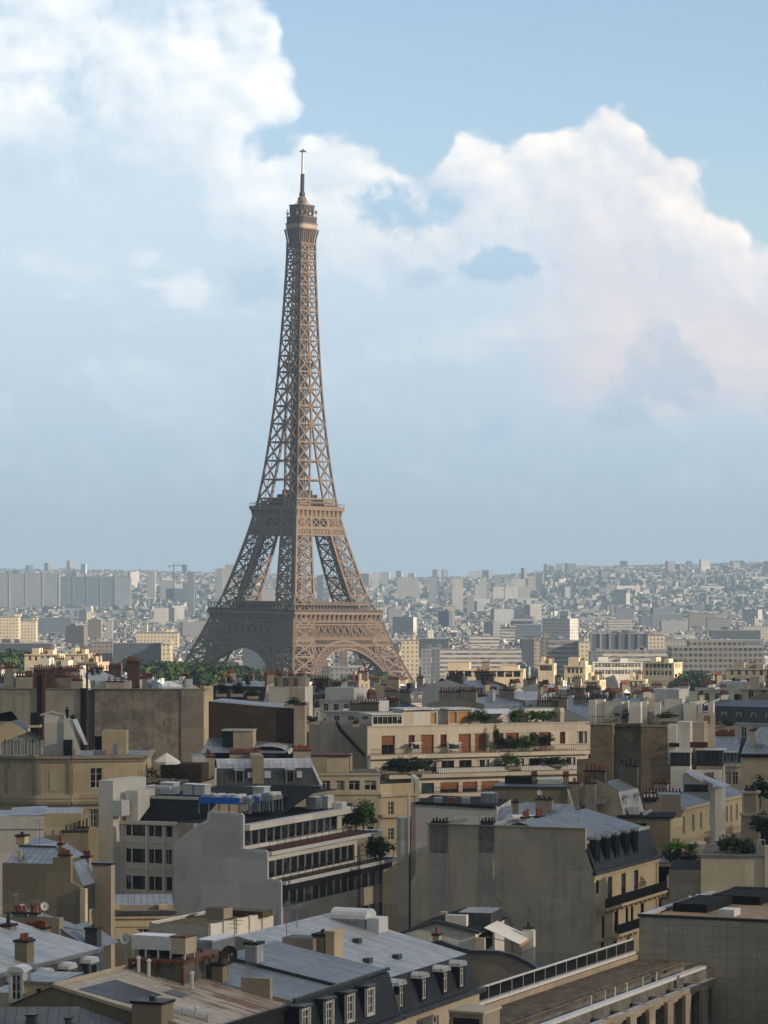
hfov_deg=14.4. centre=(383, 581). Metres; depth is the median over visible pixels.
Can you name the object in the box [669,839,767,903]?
apartment house
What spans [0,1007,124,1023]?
apartment house
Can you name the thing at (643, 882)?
terrace shrub
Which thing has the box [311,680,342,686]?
apartment house
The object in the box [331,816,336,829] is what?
window
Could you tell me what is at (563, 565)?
apartment block
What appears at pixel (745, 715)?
apartment house
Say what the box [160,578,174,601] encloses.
apartment block
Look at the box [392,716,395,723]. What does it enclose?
window
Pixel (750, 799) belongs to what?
chimney pier
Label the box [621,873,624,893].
window
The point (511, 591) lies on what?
apartment block
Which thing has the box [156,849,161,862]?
window
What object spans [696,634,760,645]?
apartment block
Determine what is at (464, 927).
rooftop pavilion
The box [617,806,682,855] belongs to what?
building
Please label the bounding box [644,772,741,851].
apartment house
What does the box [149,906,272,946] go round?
workshop
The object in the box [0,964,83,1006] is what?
apartment house
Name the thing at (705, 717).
window
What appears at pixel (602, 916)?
window
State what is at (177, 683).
apartment house
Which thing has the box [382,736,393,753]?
window
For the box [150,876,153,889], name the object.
window
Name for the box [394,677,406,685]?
apartment house
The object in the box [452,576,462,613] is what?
apartment block
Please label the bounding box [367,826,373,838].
window
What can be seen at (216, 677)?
grove tree
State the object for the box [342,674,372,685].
apartment house
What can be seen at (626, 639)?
apartment block
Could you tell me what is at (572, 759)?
window
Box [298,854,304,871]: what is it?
window
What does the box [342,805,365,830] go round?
terrace shrub
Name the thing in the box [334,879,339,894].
window
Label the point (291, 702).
terrace shrub
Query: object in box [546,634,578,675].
office building
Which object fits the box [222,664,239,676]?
grove tree
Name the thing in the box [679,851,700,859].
terrace shrub
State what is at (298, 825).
window
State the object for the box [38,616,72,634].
office building
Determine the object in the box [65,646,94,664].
apartment block
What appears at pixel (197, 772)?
apartment house
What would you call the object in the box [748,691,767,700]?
apartment house
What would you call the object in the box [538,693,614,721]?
apartment house
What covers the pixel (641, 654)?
office building
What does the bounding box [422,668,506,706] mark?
apartment house
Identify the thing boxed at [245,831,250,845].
window
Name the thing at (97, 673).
apartment house
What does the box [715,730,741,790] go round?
apartment house
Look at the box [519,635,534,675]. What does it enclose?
apartment block
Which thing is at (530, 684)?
apartment house
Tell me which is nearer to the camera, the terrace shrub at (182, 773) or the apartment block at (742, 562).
the terrace shrub at (182, 773)
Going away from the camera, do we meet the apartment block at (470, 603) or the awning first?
the awning
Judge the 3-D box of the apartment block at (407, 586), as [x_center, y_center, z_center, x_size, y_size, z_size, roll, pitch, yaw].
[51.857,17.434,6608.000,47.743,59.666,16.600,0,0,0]
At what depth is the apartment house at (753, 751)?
384.94 m
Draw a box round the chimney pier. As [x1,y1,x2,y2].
[740,785,767,844]
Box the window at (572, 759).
[563,757,574,763]
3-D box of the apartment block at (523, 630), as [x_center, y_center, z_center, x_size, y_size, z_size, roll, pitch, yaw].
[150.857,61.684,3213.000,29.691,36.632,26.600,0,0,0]
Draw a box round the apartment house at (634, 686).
[611,684,636,692]
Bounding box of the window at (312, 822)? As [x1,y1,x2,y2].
[310,819,315,833]
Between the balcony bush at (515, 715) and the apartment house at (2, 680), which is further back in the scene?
the apartment house at (2, 680)
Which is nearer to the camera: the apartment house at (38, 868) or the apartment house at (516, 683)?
the apartment house at (38, 868)
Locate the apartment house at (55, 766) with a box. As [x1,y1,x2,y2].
[0,707,155,861]
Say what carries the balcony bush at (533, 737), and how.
on the apartment block at (472, 766)
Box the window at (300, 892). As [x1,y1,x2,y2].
[297,887,303,903]
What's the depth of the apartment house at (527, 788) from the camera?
372.38 m
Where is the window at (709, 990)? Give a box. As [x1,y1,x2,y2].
[708,988,711,1022]
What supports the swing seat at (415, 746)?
on the apartment block at (472, 766)
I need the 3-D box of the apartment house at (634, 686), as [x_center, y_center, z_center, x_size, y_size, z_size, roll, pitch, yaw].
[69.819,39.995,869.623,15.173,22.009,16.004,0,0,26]
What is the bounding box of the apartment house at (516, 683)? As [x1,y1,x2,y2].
[438,678,522,690]
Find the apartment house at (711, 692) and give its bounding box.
[698,680,765,701]
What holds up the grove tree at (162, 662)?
on the ground
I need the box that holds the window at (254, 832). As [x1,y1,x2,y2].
[252,830,257,844]
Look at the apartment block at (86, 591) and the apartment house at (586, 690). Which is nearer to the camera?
the apartment house at (586, 690)
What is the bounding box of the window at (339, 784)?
[336,781,343,789]
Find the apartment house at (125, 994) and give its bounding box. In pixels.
[4,956,294,1023]
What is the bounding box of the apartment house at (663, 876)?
[659,841,705,906]
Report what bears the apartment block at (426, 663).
on the ground
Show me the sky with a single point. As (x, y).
(542, 241)
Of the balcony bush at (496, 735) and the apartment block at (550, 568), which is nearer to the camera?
the balcony bush at (496, 735)
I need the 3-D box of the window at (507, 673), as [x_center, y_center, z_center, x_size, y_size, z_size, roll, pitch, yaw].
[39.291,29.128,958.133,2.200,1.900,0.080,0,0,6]
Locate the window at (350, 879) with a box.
[348,876,353,891]
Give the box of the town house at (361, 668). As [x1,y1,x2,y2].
[358,664,373,674]
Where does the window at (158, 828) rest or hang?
in the office building at (307, 856)
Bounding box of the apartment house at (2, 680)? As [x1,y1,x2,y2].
[0,673,15,687]
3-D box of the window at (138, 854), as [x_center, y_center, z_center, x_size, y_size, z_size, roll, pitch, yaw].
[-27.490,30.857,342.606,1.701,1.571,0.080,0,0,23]
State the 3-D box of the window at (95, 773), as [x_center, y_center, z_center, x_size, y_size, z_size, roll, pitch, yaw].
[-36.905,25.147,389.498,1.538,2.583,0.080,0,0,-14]
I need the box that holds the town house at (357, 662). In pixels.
[352,659,364,665]
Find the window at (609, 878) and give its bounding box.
[608,876,611,897]
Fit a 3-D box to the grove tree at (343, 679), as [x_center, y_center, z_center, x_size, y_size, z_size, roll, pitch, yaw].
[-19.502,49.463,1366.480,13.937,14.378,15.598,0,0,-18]
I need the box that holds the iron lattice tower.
[184,149,414,682]
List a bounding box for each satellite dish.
[40,902,48,915]
[120,933,129,963]
[221,946,236,975]
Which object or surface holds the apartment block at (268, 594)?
on the ground
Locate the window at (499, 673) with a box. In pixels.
[497,671,503,676]
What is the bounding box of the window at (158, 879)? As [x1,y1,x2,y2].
[156,877,161,889]
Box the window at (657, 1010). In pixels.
[656,1008,659,1023]
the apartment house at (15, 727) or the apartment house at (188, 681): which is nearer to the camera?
the apartment house at (15, 727)
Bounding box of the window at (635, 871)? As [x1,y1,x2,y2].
[634,870,637,889]
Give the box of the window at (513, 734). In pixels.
[506,733,517,747]
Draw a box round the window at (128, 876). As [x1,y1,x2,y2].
[127,875,130,888]
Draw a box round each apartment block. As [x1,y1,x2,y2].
[0,572,60,608]
[0,614,21,641]
[0,639,54,653]
[21,615,37,641]
[24,646,64,672]
[29,655,85,672]
[60,575,115,606]
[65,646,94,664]
[77,652,108,670]
[88,618,102,638]
[90,635,113,664]
[106,618,113,638]
[113,636,163,664]
[116,576,131,607]
[136,627,179,648]
[143,621,151,631]
[147,570,154,601]
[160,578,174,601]
[161,639,172,661]
[166,587,196,601]
[187,570,194,615]
[215,568,222,606]
[223,565,236,606]
[243,648,266,672]
[262,587,273,600]
[294,701,589,800]
[317,575,323,601]
[330,659,357,681]
[339,650,347,666]
[347,668,369,690]
[371,572,378,588]
[380,571,387,583]
[397,576,418,599]
[401,633,418,681]
[418,632,448,657]
[420,645,431,682]
[429,576,436,602]
[432,644,441,682]
[443,605,454,625]
[445,659,525,686]
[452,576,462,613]
[467,594,473,616]
[468,571,481,576]
[468,634,499,648]
[475,583,479,598]
[480,576,486,598]
[487,583,489,598]
[493,586,503,599]
[500,626,515,641]
[505,584,517,600]
[505,606,522,618]
[511,578,524,597]
[512,623,541,639]
[519,586,529,597]
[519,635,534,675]
[523,605,529,616]
[527,574,536,591]
[529,602,541,619]
[534,637,540,672]
[538,655,555,683]
[540,633,548,656]
[548,565,553,570]
[556,563,560,570]
[561,562,566,569]
[564,656,590,686]
[576,565,592,568]
[577,638,589,660]
[583,670,605,689]
[588,648,602,660]
[588,655,642,689]
[589,630,648,650]
[606,583,614,591]
[607,617,631,631]
[626,670,647,691]
[630,680,665,697]
[643,656,681,688]
[645,628,664,648]
[651,613,683,628]
[664,635,695,648]
[688,612,714,627]
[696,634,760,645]
[705,617,730,635]
[708,625,760,639]
[726,660,767,681]
[730,560,744,564]
[740,673,767,699]
[741,623,767,639]
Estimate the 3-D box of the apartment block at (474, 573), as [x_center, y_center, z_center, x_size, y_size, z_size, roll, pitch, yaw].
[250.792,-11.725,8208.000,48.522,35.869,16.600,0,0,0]
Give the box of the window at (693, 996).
[691,995,694,1023]
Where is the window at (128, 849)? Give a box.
[127,848,130,861]
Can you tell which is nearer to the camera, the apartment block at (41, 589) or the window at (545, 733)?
the window at (545, 733)
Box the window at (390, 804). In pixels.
[388,802,392,813]
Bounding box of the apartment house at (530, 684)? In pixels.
[521,674,582,691]
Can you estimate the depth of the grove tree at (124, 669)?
1102.37 m
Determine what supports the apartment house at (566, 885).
on the ground
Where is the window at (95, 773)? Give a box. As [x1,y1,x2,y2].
[90,768,101,787]
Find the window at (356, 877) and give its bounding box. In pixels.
[355,875,360,889]
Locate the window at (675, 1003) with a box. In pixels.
[674,1001,677,1023]
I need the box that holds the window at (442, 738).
[440,734,445,746]
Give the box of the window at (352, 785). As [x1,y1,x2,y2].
[348,781,359,789]
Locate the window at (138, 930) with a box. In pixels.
[137,929,148,955]
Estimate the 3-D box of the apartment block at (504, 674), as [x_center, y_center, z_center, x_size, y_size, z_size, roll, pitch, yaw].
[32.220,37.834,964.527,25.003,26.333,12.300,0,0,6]
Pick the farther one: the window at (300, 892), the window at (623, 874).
the window at (300, 892)
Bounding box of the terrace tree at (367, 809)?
[350,796,380,830]
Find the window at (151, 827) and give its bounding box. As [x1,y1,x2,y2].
[150,825,153,835]
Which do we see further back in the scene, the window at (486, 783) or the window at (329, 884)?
the window at (486, 783)
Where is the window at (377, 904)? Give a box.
[376,902,380,915]
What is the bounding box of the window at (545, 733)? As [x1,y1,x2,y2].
[539,732,549,749]
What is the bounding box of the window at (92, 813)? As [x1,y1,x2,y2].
[88,809,97,827]
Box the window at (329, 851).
[327,848,332,865]
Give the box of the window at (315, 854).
[313,851,318,868]
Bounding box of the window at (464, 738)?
[459,734,469,751]
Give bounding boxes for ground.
[132,577,743,616]
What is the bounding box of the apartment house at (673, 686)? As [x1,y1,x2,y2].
[664,683,679,687]
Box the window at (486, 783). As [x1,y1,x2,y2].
[481,781,498,790]
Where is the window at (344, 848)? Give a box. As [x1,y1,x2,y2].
[341,846,346,862]
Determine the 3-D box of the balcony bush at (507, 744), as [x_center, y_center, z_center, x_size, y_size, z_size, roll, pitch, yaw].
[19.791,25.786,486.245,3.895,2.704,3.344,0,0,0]
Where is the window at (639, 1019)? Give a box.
[637,1015,641,1023]
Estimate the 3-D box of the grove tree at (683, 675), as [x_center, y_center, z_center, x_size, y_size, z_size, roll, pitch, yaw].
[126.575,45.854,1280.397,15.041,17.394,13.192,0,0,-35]
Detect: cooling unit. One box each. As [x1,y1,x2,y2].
[131,932,196,959]
[199,793,249,813]
[240,795,260,813]
[252,794,268,811]
[259,791,282,811]
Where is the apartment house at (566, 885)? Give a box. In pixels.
[411,801,667,963]
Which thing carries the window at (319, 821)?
in the office building at (307, 856)
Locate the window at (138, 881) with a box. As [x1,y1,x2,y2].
[133,876,144,888]
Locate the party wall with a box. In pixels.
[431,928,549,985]
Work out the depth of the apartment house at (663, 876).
338.90 m
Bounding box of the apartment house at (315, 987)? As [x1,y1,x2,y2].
[197,918,406,1023]
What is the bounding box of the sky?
[0,0,767,577]
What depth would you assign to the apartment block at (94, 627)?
3350.00 m
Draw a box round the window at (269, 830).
[267,827,272,841]
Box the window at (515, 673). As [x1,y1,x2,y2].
[513,671,519,676]
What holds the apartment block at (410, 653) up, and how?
on the ground
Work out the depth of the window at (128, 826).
343.17 m
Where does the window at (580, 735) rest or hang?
in the apartment block at (472, 766)
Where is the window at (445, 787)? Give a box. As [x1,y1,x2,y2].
[440,782,457,792]
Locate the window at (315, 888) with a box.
[312,884,318,899]
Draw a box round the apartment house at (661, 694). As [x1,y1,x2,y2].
[631,688,708,706]
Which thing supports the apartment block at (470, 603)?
on the ground
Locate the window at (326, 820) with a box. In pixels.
[324,817,329,831]
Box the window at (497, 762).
[494,759,504,765]
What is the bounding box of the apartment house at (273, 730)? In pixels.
[201,698,306,767]
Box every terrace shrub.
[146,767,159,781]
[160,768,176,781]
[176,766,187,781]
[216,680,228,696]
[230,679,244,696]
[246,689,258,698]
[284,697,300,706]
[307,714,318,723]
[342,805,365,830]
[352,717,361,726]
[361,834,388,860]
[363,837,396,857]
[609,711,627,721]
[639,877,646,885]
[652,711,678,720]
[658,837,688,855]
[659,849,687,865]
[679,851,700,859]
[683,840,699,853]
[714,834,738,852]
[715,720,720,729]
[718,719,736,728]
[722,833,742,850]
[734,837,759,853]
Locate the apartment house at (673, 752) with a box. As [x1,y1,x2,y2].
[577,698,725,790]
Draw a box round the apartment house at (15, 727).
[0,711,41,749]
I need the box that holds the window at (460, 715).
[457,711,469,722]
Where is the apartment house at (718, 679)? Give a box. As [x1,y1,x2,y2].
[715,671,749,687]
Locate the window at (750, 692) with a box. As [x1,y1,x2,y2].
[748,690,752,698]
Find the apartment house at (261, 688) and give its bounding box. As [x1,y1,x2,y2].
[212,669,280,701]
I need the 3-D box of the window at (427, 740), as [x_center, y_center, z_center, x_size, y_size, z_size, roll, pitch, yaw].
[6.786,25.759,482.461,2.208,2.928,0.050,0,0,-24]
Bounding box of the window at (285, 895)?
[282,891,288,906]
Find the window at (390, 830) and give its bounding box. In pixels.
[388,828,392,839]
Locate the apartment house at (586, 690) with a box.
[566,684,600,697]
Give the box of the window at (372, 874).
[369,872,374,886]
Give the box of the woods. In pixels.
[0,562,767,679]
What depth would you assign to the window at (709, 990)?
264.18 m
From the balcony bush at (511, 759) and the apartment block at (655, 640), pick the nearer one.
the balcony bush at (511, 759)
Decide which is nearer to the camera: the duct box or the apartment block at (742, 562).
the duct box
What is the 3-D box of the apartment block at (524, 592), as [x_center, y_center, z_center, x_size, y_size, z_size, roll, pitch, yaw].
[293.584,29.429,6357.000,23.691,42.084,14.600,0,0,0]
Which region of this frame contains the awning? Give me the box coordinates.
[484,921,528,946]
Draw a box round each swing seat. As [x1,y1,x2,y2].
[410,742,421,749]
[446,742,461,751]
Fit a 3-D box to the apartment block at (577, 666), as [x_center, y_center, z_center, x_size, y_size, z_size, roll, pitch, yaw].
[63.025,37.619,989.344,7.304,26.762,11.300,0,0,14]
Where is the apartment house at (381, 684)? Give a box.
[372,680,386,689]
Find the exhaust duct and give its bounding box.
[494,814,533,824]
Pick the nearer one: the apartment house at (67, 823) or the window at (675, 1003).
the window at (675, 1003)
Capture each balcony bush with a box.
[381,755,442,773]
[464,708,493,723]
[492,723,500,752]
[498,734,518,750]
[500,751,521,768]
[506,707,527,722]
[517,735,534,750]
[520,709,561,722]
[527,732,539,748]
[538,733,556,748]
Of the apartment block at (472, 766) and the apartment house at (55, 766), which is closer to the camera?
the apartment house at (55, 766)
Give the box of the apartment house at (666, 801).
[641,787,681,817]
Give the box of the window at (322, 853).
[320,850,325,866]
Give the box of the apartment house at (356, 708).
[324,694,399,776]
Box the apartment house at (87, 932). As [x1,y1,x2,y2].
[0,893,117,947]
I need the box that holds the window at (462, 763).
[459,760,470,766]
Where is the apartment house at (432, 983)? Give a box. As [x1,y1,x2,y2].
[235,900,486,1023]
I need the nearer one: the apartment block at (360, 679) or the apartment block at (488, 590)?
the apartment block at (360, 679)
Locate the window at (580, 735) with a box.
[576,731,585,742]
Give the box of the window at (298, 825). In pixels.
[296,822,301,836]
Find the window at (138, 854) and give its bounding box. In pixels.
[133,848,144,862]
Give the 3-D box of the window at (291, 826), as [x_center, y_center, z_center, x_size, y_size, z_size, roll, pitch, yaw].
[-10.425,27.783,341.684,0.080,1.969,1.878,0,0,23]
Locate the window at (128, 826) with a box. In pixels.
[127,825,130,834]
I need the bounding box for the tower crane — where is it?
[168,563,185,605]
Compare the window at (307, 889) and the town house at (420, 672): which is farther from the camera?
the town house at (420, 672)
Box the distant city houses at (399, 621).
[0,559,767,665]
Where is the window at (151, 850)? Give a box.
[150,849,153,862]
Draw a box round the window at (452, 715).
[449,712,455,722]
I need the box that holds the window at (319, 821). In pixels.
[317,818,322,832]
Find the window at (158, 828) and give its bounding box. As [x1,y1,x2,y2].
[156,826,161,836]
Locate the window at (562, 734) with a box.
[560,732,564,743]
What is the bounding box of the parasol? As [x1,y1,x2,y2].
[153,753,179,764]
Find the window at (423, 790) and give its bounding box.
[421,783,433,792]
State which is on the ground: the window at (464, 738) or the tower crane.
the tower crane
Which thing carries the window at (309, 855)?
in the office building at (307, 856)
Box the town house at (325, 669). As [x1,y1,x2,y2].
[319,662,332,676]
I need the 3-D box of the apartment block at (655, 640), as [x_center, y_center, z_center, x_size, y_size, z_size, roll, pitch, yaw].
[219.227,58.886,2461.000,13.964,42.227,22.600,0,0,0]
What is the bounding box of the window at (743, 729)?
[741,727,745,736]
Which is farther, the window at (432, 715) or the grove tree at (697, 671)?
the grove tree at (697, 671)
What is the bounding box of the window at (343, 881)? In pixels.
[341,878,346,892]
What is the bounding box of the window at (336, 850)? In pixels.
[334,847,339,863]
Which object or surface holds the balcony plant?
on the apartment block at (472, 766)
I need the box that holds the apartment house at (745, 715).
[703,689,767,742]
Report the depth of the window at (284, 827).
340.21 m
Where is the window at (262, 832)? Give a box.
[259,828,265,843]
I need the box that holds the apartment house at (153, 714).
[0,656,212,779]
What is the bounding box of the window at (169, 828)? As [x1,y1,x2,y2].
[167,826,171,836]
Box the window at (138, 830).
[133,825,144,835]
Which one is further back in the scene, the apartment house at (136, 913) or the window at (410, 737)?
the window at (410, 737)
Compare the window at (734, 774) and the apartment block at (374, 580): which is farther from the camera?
the apartment block at (374, 580)
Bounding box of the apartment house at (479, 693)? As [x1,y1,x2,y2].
[477,686,504,697]
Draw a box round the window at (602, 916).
[602,916,603,937]
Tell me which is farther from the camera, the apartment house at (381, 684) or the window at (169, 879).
the apartment house at (381, 684)
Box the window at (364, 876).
[362,873,367,887]
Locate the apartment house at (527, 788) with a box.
[493,770,608,811]
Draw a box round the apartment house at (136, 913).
[115,894,176,966]
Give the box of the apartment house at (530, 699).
[482,680,556,707]
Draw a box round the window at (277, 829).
[274,825,280,840]
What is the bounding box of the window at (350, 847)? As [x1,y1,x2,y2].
[348,844,353,860]
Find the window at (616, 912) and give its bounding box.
[614,911,617,933]
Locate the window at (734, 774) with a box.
[732,771,737,784]
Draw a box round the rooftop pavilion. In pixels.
[399,907,535,962]
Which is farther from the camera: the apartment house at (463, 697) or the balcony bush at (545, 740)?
the apartment house at (463, 697)
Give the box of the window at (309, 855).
[306,853,311,869]
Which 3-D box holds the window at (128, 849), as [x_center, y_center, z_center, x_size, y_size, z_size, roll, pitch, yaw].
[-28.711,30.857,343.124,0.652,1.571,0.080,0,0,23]
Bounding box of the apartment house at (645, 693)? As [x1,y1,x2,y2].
[546,686,663,719]
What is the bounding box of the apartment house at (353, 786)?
[311,753,418,931]
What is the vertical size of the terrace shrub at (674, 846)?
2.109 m
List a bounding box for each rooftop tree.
[744,773,767,807]
[744,810,767,840]
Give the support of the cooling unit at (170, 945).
on the rusty deck
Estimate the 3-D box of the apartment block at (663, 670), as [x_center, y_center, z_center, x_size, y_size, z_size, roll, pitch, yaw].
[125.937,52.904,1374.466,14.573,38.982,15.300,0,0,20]
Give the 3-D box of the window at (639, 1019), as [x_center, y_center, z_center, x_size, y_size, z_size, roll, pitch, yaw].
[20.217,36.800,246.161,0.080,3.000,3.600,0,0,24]
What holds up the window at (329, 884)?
in the office building at (307, 856)
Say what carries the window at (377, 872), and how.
in the office building at (307, 856)
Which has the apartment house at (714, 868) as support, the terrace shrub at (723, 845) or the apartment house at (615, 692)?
the terrace shrub at (723, 845)
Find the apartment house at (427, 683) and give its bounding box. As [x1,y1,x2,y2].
[402,676,434,684]
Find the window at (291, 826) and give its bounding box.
[289,823,294,837]
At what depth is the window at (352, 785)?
418.56 m
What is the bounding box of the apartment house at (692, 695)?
[678,681,714,699]
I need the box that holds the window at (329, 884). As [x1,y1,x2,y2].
[327,881,332,895]
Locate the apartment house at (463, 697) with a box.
[426,685,525,787]
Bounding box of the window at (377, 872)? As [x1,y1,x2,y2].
[376,870,380,884]
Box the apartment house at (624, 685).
[555,680,629,697]
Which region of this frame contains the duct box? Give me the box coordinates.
[197,933,236,949]
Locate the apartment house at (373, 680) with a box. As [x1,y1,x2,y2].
[342,676,380,688]
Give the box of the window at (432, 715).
[430,713,435,723]
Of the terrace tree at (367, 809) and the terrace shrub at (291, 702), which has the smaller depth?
the terrace tree at (367, 809)
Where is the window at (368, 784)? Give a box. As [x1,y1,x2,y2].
[364,780,375,789]
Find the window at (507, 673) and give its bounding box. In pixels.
[505,671,511,676]
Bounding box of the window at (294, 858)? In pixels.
[291,856,296,872]
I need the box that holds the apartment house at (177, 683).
[140,672,198,687]
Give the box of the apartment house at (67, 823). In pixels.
[0,806,89,914]
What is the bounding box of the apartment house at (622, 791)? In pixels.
[580,758,645,817]
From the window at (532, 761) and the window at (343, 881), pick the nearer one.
the window at (343, 881)
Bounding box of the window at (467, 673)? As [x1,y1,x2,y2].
[465,671,471,676]
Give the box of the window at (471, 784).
[463,782,476,791]
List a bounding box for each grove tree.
[0,653,19,670]
[1,647,23,672]
[18,650,31,667]
[119,656,147,666]
[122,659,143,674]
[140,660,158,673]
[149,661,181,675]
[154,664,180,680]
[155,661,179,668]
[160,663,184,678]
[176,665,191,672]
[186,660,223,685]
[189,668,213,687]
[206,665,226,672]
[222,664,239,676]
[225,663,239,674]
[236,667,256,673]
[236,671,257,678]
[329,676,346,685]
[375,674,388,681]
[666,671,687,687]
[674,677,700,684]
[678,673,698,690]
[681,669,698,682]
[684,669,708,676]
[694,672,711,680]
[696,672,710,684]
[703,674,724,683]
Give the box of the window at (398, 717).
[397,716,400,723]
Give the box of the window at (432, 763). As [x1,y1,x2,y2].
[424,763,435,771]
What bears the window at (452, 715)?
in the apartment block at (472, 766)
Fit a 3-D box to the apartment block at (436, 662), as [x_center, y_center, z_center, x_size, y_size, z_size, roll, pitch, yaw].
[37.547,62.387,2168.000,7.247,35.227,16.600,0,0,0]
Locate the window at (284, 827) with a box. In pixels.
[282,824,287,838]
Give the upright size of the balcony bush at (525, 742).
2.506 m
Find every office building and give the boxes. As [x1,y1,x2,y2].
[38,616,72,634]
[99,776,396,926]
[440,643,521,679]
[448,938,716,1023]
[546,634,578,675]
[603,643,667,669]
[637,886,767,1023]
[667,640,764,676]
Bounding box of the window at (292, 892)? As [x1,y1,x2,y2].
[290,889,295,904]
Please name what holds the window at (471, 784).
in the apartment block at (472, 766)
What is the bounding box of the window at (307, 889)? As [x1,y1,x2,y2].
[305,886,310,901]
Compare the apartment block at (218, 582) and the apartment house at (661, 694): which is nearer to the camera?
the apartment house at (661, 694)
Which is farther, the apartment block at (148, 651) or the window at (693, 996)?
the apartment block at (148, 651)
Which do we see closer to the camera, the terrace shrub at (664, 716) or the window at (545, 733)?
the terrace shrub at (664, 716)
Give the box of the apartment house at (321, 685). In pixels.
[264,672,330,720]
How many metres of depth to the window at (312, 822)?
347.08 m
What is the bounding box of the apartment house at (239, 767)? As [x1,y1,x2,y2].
[192,744,322,812]
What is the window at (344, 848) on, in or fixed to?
in the office building at (307, 856)
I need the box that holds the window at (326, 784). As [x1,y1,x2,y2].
[322,781,329,788]
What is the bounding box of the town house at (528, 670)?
[521,664,530,677]
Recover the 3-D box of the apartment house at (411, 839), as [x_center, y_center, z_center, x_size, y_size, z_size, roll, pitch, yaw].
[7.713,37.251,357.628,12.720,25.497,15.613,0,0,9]
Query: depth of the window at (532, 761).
488.87 m
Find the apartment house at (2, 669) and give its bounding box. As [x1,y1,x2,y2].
[0,665,90,689]
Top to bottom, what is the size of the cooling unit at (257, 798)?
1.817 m
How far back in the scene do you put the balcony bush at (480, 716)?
487.17 m
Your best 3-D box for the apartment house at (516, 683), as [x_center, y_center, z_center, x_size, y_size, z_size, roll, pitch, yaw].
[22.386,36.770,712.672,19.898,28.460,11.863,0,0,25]
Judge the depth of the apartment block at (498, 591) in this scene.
6350.00 m
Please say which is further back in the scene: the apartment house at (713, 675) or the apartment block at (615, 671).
the apartment block at (615, 671)
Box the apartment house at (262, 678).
[236,673,264,680]
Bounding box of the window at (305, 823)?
[303,821,308,834]
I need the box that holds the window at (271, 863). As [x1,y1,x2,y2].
[269,860,274,877]
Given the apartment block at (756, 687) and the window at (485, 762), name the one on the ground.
the apartment block at (756, 687)
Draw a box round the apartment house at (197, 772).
[146,762,214,838]
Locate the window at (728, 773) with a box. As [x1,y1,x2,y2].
[726,771,730,784]
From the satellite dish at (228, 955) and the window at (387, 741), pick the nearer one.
the satellite dish at (228, 955)
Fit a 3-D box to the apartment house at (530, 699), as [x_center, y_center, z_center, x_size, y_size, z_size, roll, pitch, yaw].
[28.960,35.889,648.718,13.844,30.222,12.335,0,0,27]
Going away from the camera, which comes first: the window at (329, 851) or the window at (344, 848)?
the window at (329, 851)
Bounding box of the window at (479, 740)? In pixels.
[475,733,485,751]
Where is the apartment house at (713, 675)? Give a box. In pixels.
[709,671,756,680]
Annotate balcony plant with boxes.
[535,756,570,765]
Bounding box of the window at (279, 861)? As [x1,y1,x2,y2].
[276,859,281,876]
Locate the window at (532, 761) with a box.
[529,758,540,765]
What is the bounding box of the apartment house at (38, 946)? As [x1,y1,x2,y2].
[0,912,106,986]
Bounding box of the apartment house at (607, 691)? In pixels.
[603,687,663,708]
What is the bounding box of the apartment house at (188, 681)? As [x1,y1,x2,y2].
[140,674,199,688]
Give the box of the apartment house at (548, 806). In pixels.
[496,796,573,824]
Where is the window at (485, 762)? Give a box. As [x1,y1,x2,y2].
[477,759,488,766]
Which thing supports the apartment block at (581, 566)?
on the ground
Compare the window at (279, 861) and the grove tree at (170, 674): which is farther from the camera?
the grove tree at (170, 674)
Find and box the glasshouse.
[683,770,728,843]
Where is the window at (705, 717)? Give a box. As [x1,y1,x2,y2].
[704,716,709,723]
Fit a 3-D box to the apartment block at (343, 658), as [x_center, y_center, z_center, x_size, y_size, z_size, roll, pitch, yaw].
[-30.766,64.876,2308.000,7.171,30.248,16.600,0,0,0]
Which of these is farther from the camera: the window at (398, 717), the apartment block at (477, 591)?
the apartment block at (477, 591)
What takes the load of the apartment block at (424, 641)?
on the ground
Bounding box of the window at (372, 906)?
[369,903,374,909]
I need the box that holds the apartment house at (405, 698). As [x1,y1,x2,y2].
[367,687,417,739]
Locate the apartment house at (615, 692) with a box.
[554,686,620,697]
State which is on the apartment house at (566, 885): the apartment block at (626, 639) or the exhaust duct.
the exhaust duct
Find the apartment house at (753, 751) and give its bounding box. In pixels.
[738,727,767,818]
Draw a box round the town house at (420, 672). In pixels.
[419,666,431,680]
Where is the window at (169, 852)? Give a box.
[167,850,171,863]
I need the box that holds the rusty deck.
[128,949,221,985]
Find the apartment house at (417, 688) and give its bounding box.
[375,674,426,706]
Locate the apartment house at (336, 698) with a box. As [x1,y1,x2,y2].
[315,685,385,720]
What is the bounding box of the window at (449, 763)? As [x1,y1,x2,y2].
[442,760,453,767]
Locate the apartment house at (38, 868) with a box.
[2,819,115,968]
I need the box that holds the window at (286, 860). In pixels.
[284,857,289,874]
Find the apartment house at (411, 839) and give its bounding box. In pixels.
[387,793,510,931]
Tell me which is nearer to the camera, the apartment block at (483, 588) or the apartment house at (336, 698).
the apartment house at (336, 698)
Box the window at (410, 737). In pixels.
[408,735,413,746]
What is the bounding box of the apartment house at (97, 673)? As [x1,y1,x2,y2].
[54,662,123,689]
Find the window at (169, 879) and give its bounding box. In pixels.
[167,877,171,890]
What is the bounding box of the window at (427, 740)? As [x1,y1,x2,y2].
[421,735,432,752]
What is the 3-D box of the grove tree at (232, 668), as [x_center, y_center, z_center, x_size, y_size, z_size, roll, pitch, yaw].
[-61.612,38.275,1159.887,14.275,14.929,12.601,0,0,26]
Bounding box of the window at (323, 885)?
[320,882,325,897]

